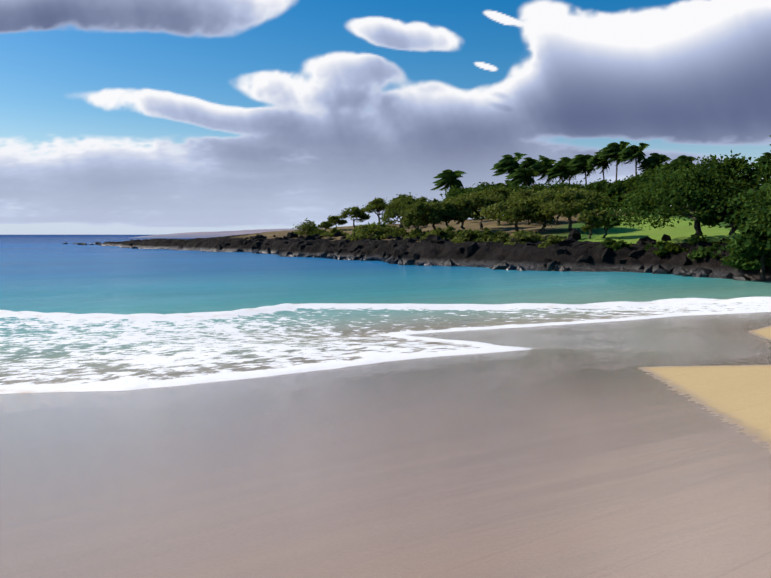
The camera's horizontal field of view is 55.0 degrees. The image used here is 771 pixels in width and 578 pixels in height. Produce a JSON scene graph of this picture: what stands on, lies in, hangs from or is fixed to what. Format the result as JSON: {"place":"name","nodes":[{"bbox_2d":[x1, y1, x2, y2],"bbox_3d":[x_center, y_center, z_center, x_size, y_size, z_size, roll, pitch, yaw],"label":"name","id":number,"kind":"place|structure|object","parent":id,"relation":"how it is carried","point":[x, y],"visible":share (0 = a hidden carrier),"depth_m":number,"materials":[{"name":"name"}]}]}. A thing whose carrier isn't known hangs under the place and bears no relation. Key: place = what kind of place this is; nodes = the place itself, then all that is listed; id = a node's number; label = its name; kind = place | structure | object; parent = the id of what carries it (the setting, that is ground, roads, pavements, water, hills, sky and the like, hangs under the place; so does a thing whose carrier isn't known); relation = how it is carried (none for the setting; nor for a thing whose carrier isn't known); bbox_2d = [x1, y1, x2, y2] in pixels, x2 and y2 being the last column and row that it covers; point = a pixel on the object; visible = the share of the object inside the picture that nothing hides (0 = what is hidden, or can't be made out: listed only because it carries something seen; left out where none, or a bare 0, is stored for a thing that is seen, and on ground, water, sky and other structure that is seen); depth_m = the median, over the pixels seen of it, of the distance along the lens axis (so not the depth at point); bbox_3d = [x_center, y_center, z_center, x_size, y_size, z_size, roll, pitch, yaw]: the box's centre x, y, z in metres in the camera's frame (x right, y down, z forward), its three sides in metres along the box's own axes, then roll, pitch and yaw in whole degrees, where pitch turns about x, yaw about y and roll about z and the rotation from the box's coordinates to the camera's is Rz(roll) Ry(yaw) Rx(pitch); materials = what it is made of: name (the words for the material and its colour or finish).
{"place":"outdoors","nodes":[
{"label":"outdoors","id":0,"kind":"place"},
{"bbox_2d":[130,228,320,237],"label":"distant coast","id":1,"kind":"structure","parent":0,"point":[205,234],"depth_m":771.73},
{"bbox_2d":[0,312,770,577],"bbox_3d":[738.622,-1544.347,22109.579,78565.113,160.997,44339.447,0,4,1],"label":"ground","id":2,"kind":"structure","parent":0,"point":[639,448],"depth_m":6.09,"materials":[{"name":"beige sand"}]},
{"bbox_2d":[0,0,770,227],"bbox_3d":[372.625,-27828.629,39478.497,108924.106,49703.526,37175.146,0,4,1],"label":"cloud","id":3,"kind":"structure","parent":0,"point":[334,134],"depth_m":56471.68,"materials":[{"name":"white"}]},
{"bbox_2d":[0,235,770,393],"bbox_3d":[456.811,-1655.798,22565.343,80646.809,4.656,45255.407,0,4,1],"label":"sea","id":4,"kind":"structure","parent":0,"point":[81,318],"depth_m":35.27,"materials":[{"name":"liquid"}]},
{"bbox_2d":[0,0,770,234],"label":"sky","id":5,"kind":"structure","parent":0,"point":[47,77],"materials":[{"name":"blue"}]},
{"bbox_2d":[102,206,770,280],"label":"headland","id":6,"kind":"structure","parent":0,"point":[529,257],"depth_m":87.19,"materials":[{"name":"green stone"}]},
{"bbox_2d":[292,218,320,235],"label":"scrub","id":7,"kind":"object","parent":6,"relation":"on","point":[299,228],"visible":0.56,"depth_m":160.82,"materials":[{"name":"green plant"}]},
{"bbox_2d":[304,226,324,235],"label":"shrub","id":8,"kind":"object","parent":6,"relation":"on","point":[312,228],"visible":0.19,"depth_m":160.72,"materials":[{"name":"green plant"}]},
{"bbox_2d":[307,228,324,235],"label":"scrub","id":9,"kind":"object","parent":6,"relation":"on","point":[317,232],"visible":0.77,"depth_m":158.78,"materials":[{"name":"green plant"}]},
{"bbox_2d":[318,221,334,230],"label":"tree","id":10,"kind":"object","parent":6,"relation":"on","point":[325,225],"visible":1,"depth_m":166.93,"materials":[{"name":"green plant"}]},
{"bbox_2d":[320,227,349,236],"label":"shrub","id":11,"kind":"object","parent":6,"relation":"on","point":[328,233],"visible":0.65,"depth_m":147.07,"materials":[{"name":"green plant"}]},
{"bbox_2d":[325,215,347,226],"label":"tree","id":12,"kind":"object","parent":6,"relation":"on","point":[335,220],"visible":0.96,"depth_m":172.76,"materials":[{"name":"green plant"}]},
{"bbox_2d":[338,205,370,228],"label":"tree","id":13,"kind":"object","parent":6,"relation":"on","point":[356,212],"visible":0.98,"depth_m":162.84,"materials":[{"name":"green plant"}]},
{"bbox_2d":[346,221,393,240],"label":"shrub","id":14,"kind":"object","parent":6,"relation":"on","point":[362,231],"visible":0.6,"depth_m":120.94,"materials":[{"name":"green plant"}]},
{"bbox_2d":[361,197,388,221],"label":"tree","id":15,"kind":"object","parent":6,"relation":"on","point":[377,205],"visible":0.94,"depth_m":157.59,"materials":[{"name":"green plant"}]},
{"bbox_2d":[369,224,409,239],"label":"shrub","id":16,"kind":"object","parent":6,"relation":"on","point":[396,233],"visible":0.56,"depth_m":119.99,"materials":[{"name":"green plant"}]},
{"bbox_2d":[379,200,410,227],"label":"tree","id":17,"kind":"object","parent":6,"relation":"on","point":[393,209],"visible":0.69,"depth_m":126.91,"materials":[{"name":"green plant"}]},
{"bbox_2d":[389,192,416,227],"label":"tree","id":18,"kind":"object","parent":6,"relation":"on","point":[400,197],"visible":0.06,"depth_m":156.08,"materials":[{"name":"green plant"}]},
{"bbox_2d":[392,196,418,228],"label":"tree","id":19,"kind":"object","parent":6,"relation":"on","point":[411,199],"visible":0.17,"depth_m":147.62,"materials":[{"name":"green plant"}]},
{"bbox_2d":[403,228,425,238],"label":"shrub","id":20,"kind":"object","parent":6,"relation":"on","point":[416,232],"visible":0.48,"depth_m":111.04,"materials":[{"name":"green plant"}]},
{"bbox_2d":[63,228,770,280],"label":"shore rocks","id":21,"kind":"object","parent":6,"relation":"on","point":[400,256],"visible":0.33,"depth_m":85.90,"materials":[{"name":"black stone"}]},
{"bbox_2d":[398,201,444,228],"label":"tree","id":22,"kind":"object","parent":6,"relation":"on","point":[411,215],"visible":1,"depth_m":113.31,"materials":[{"name":"green plant"}]},
{"bbox_2d":[412,196,431,226],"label":"tree","id":23,"kind":"object","parent":6,"relation":"on","point":[422,199],"visible":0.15,"depth_m":148.16,"materials":[{"name":"green plant"}]},
{"bbox_2d":[417,198,450,229],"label":"tree","id":24,"kind":"object","parent":6,"relation":"on","point":[435,202],"visible":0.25,"depth_m":115.76,"materials":[{"name":"green plant"}]},
{"bbox_2d":[420,227,459,240],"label":"shrub","id":25,"kind":"object","parent":6,"relation":"on","point":[437,231],"visible":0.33,"depth_m":105.58,"materials":[{"name":"green plant"}]},
{"bbox_2d":[425,200,465,227],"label":"tree","id":26,"kind":"object","parent":6,"relation":"on","point":[456,215],"visible":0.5,"depth_m":115.55,"materials":[{"name":"green plant"}]},
{"bbox_2d":[431,169,466,190],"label":"palm","id":27,"kind":"object","parent":6,"relation":"on","point":[449,179],"visible":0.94,"depth_m":187.05,"materials":[{"name":"green plant"}]},
{"bbox_2d":[440,226,458,239],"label":"scrub","id":28,"kind":"object","parent":6,"relation":"on","point":[455,232],"visible":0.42,"depth_m":105.49,"materials":[{"name":"green plant"}]},
{"bbox_2d":[443,194,465,223],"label":"tree","id":29,"kind":"object","parent":6,"relation":"on","point":[451,198],"visible":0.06,"depth_m":149.13,"materials":[{"name":"green plant"}]},
{"bbox_2d":[440,185,471,201],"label":"tree","id":30,"kind":"object","parent":6,"relation":"on","point":[453,192],"visible":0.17,"depth_m":166.34,"materials":[{"name":"green plant"}]},
{"bbox_2d":[443,196,484,229],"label":"tree","id":31,"kind":"object","parent":6,"relation":"on","point":[466,207],"visible":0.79,"depth_m":116.93,"materials":[{"name":"green plant"}]},
{"bbox_2d":[450,228,482,242],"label":"shrub","id":32,"kind":"object","parent":6,"relation":"on","point":[461,235],"visible":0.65,"depth_m":92.68,"materials":[{"name":"green plant"}]},
{"bbox_2d":[459,228,481,242],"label":"scrub","id":33,"kind":"object","parent":6,"relation":"on","point":[471,235],"visible":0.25,"depth_m":92.63,"materials":[{"name":"green plant"}]},
{"bbox_2d":[459,188,506,229],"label":"tree","id":34,"kind":"object","parent":6,"relation":"on","point":[481,198],"visible":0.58,"depth_m":118.83,"materials":[{"name":"green plant"}]},
{"bbox_2d":[455,182,516,196],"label":"tree","id":35,"kind":"object","parent":6,"relation":"on","point":[482,187],"visible":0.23,"depth_m":162.45,"materials":[{"name":"green plant"}]},
{"bbox_2d":[476,231,496,241],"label":"scrub","id":36,"kind":"object","parent":6,"relation":"on","point":[485,235],"visible":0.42,"depth_m":90.89,"materials":[{"name":"green plant"}]},
{"bbox_2d":[483,227,497,237],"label":"shrub","id":37,"kind":"object","parent":6,"relation":"on","point":[490,230],"visible":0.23,"depth_m":93.82,"materials":[{"name":"green plant"}]},
{"bbox_2d":[484,230,509,242],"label":"shrub","id":38,"kind":"object","parent":6,"relation":"on","point":[502,236],"visible":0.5,"depth_m":88.47,"materials":[{"name":"green plant"}]},
{"bbox_2d":[480,186,517,224],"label":"tree","id":39,"kind":"object","parent":6,"relation":"on","point":[497,190],"visible":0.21,"depth_m":132.75,"materials":[{"name":"green plant"}]},
{"bbox_2d":[496,180,511,189],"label":"tree","id":40,"kind":"object","parent":6,"relation":"on","point":[505,185],"visible":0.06,"depth_m":196.85,"materials":[{"name":"green plant"}]},
{"bbox_2d":[490,152,526,188],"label":"palm","id":41,"kind":"object","parent":6,"relation":"on","point":[508,163],"visible":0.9,"depth_m":186.68,"materials":[{"name":"green plant"}]},
{"bbox_2d":[473,194,561,231],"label":"tree","id":42,"kind":"object","parent":6,"relation":"on","point":[511,210],"visible":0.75,"depth_m":97.47,"materials":[{"name":"green plant"}]},
{"bbox_2d":[505,168,538,186],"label":"palm","id":43,"kind":"object","parent":6,"relation":"on","point":[521,175],"visible":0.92,"depth_m":181.83,"materials":[{"name":"green plant"}]},
{"bbox_2d":[507,188,540,224],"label":"tree","id":44,"kind":"object","parent":6,"relation":"on","point":[526,192],"visible":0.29,"depth_m":125.84,"materials":[{"name":"green plant"}]},
{"bbox_2d":[503,229,547,244],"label":"shrub","id":45,"kind":"object","parent":6,"relation":"on","point":[525,235],"visible":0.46,"depth_m":84.53,"materials":[{"name":"green plant"}]},
{"bbox_2d":[504,182,548,195],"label":"tree","id":46,"kind":"object","parent":6,"relation":"on","point":[536,187],"visible":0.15,"depth_m":161.41,"materials":[{"name":"green plant"}]},
{"bbox_2d":[519,155,544,178],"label":"palm","id":47,"kind":"object","parent":6,"relation":"on","point":[528,162],"visible":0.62,"depth_m":191.96,"materials":[{"name":"green plant"}]},
{"bbox_2d":[530,157,556,186],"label":"palm","id":48,"kind":"object","parent":6,"relation":"on","point":[543,166],"visible":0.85,"depth_m":186.60,"materials":[{"name":"green plant"}]},
{"bbox_2d":[518,190,577,230],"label":"tree","id":49,"kind":"object","parent":6,"relation":"on","point":[543,197],"visible":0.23,"depth_m":96.77,"materials":[{"name":"green plant"}]},
{"bbox_2d":[536,234,566,247],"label":"shrub","id":50,"kind":"object","parent":6,"relation":"on","point":[556,239],"visible":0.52,"depth_m":78.94,"materials":[{"name":"green plant"}]},
{"bbox_2d":[530,187,575,223],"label":"tree","id":51,"kind":"object","parent":6,"relation":"on","point":[556,193],"visible":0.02,"depth_m":124.39,"materials":[{"name":"green plant"}]},
{"bbox_2d":[546,163,568,181],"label":"palm","id":52,"kind":"object","parent":6,"relation":"on","point":[559,170],"visible":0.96,"depth_m":182.11,"materials":[{"name":"green plant"}]},
{"bbox_2d":[544,180,585,191],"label":"tree","id":53,"kind":"object","parent":6,"relation":"on","point":[557,186],"visible":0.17,"depth_m":156.50,"materials":[{"name":"green plant"}]},
{"bbox_2d":[555,157,581,182],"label":"palm","id":54,"kind":"object","parent":6,"relation":"on","point":[566,160],"visible":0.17,"depth_m":191.46,"materials":[{"name":"green plant"}]},
{"bbox_2d":[536,186,607,230],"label":"tree","id":55,"kind":"object","parent":6,"relation":"on","point":[573,202],"visible":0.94,"depth_m":93.91,"materials":[{"name":"green plant"}]},
{"bbox_2d":[565,154,595,187],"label":"palm","id":56,"kind":"object","parent":6,"relation":"on","point":[579,162],"visible":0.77,"depth_m":181.34,"materials":[{"name":"green plant"}]},
{"bbox_2d":[577,209,605,238],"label":"tree","id":57,"kind":"object","parent":6,"relation":"on","point":[588,217],"visible":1,"depth_m":85.57,"materials":[{"name":"green plant"}]},
{"bbox_2d":[577,178,611,194],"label":"tree","id":58,"kind":"object","parent":6,"relation":"on","point":[598,185],"visible":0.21,"depth_m":150.76,"materials":[{"name":"green plant"}]},
{"bbox_2d":[585,151,611,179],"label":"palm","id":59,"kind":"object","parent":6,"relation":"on","point":[593,161],"visible":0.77,"depth_m":176.74,"materials":[{"name":"green plant"}]},
{"bbox_2d":[584,190,616,209],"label":"tree","id":60,"kind":"object","parent":6,"relation":"on","point":[595,197],"visible":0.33,"depth_m":114.81,"materials":[{"name":"green plant"}]},
{"bbox_2d":[594,210,619,237],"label":"tree","id":61,"kind":"object","parent":6,"relation":"on","point":[603,214],"visible":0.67,"depth_m":86.02,"materials":[{"name":"green plant"}]},
{"bbox_2d":[596,141,631,179],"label":"palm","id":62,"kind":"object","parent":6,"relation":"on","point":[611,150],"visible":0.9,"depth_m":171.81,"materials":[{"name":"green plant"}]},
{"bbox_2d":[597,238,631,250],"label":"shrub","id":63,"kind":"object","parent":6,"relation":"on","point":[611,243],"visible":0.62,"depth_m":74.20,"materials":[{"name":"green plant"}]},
{"bbox_2d":[600,179,633,211],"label":"tree","id":64,"kind":"object","parent":6,"relation":"on","point":[614,187],"visible":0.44,"depth_m":132.03,"materials":[{"name":"green plant"}]},
{"bbox_2d":[618,143,648,175],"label":"palm","id":65,"kind":"object","parent":6,"relation":"on","point":[631,153],"visible":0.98,"depth_m":166.64,"materials":[{"name":"green plant"}]},
{"bbox_2d":[615,163,674,209],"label":"tree","id":66,"kind":"object","parent":6,"relation":"on","point":[638,178],"visible":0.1,"depth_m":127.56,"materials":[{"name":"green plant"}]},
{"bbox_2d":[637,153,671,172],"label":"palm","id":67,"kind":"object","parent":6,"relation":"on","point":[655,158],"visible":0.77,"depth_m":166.76,"materials":[{"name":"green plant"}]},
{"bbox_2d":[644,240,687,257],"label":"shrub","id":68,"kind":"object","parent":6,"relation":"on","point":[671,247],"visible":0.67,"depth_m":70.21,"materials":[{"name":"green plant"}]},
{"bbox_2d":[642,159,701,209],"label":"tree","id":69,"kind":"object","parent":6,"relation":"on","point":[674,164],"visible":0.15,"depth_m":122.50,"materials":[{"name":"green plant"}]},
{"bbox_2d":[599,158,759,236],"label":"tree","id":70,"kind":"object","parent":6,"relation":"on","point":[664,194],"visible":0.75,"depth_m":70.24,"materials":[{"name":"green plant"}]},
{"bbox_2d":[669,155,695,165],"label":"palm","id":71,"kind":"object","parent":6,"relation":"on","point":[690,159],"visible":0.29,"depth_m":161.73,"materials":[{"name":"green plant"}]},
{"bbox_2d":[677,154,723,208],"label":"tree","id":72,"kind":"object","parent":6,"relation":"on","point":[709,160],"visible":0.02,"depth_m":118.06,"materials":[{"name":"green plant"}]},
{"bbox_2d":[687,243,726,260],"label":"shrub","id":73,"kind":"object","parent":6,"relation":"on","point":[701,253],"visible":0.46,"depth_m":65.45,"materials":[{"name":"green plant"}]},
{"bbox_2d":[685,150,762,244],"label":"tree","id":74,"kind":"object","parent":6,"relation":"on","point":[737,166],"visible":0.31,"depth_m":69.52,"materials":[{"name":"green plant"}]},
{"bbox_2d":[717,157,770,252],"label":"tree","id":75,"kind":"object","parent":6,"relation":"on","point":[750,194],"visible":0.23,"depth_m":63.60,"materials":[{"name":"green plant"}]},
{"bbox_2d":[720,223,770,280],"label":"tree","id":76,"kind":"object","parent":6,"relation":"on","point":[750,246],"visible":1,"depth_m":56.29,"materials":[{"name":"green plant"}]},
{"bbox_2d":[740,163,770,226],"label":"tree","id":77,"kind":"object","parent":6,"relation":"on","point":[762,216],"visible":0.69,"depth_m":58.56,"materials":[{"name":"green plant"}]},
{"bbox_2d":[754,152,770,168],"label":"palm","id":78,"kind":"object","parent":6,"relation":"on","point":[765,155],"visible":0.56,"depth_m":176.42,"materials":[{"name":"green plant"}]}
]}

